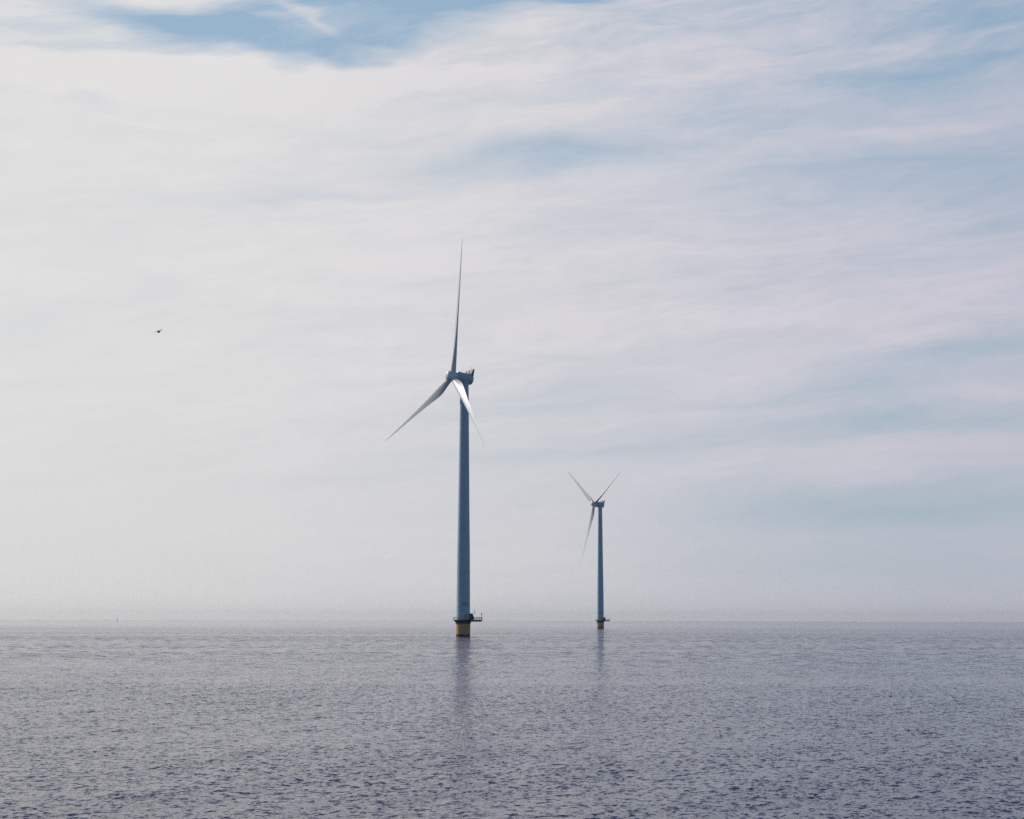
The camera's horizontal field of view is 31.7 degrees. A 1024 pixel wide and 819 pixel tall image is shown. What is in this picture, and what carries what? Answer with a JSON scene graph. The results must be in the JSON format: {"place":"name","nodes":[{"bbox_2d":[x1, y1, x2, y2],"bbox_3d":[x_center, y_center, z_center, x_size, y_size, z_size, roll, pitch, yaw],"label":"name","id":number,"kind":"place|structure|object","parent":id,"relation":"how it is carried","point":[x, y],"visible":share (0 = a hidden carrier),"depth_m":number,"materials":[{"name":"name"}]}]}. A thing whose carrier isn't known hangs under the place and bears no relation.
{"place":"outdoors","nodes":[
{"label":"outdoors","id":0,"kind":"place"},
{"bbox_2d":[0,620,1023,818],"bbox_3d":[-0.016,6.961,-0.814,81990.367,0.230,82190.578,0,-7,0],"label":"sea","id":1,"kind":"structure","parent":0,"point":[240,719],"depth_m":127.56,"materials":[{"name":"grey liquid"}]},
{"bbox_2d":[385,245,484,636],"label":"wind turbine","id":2,"kind":"object","parent":1,"relation":"in","point":[464,617],"visible":1,"depth_m":790.75,"materials":[{"name":"white metal"}]},
{"bbox_2d":[568,472,619,628],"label":"wind turbine","id":3,"kind":"object","parent":1,"relation":"in","point":[600,619],"visible":0.98,"depth_m":1621.79,"materials":[{"name":"white metal"}]},
{"bbox_2d":[0,0,1023,621],"label":"sky","id":4,"kind":"structure","parent":0,"point":[757,266],"materials":[{"name":"white"}]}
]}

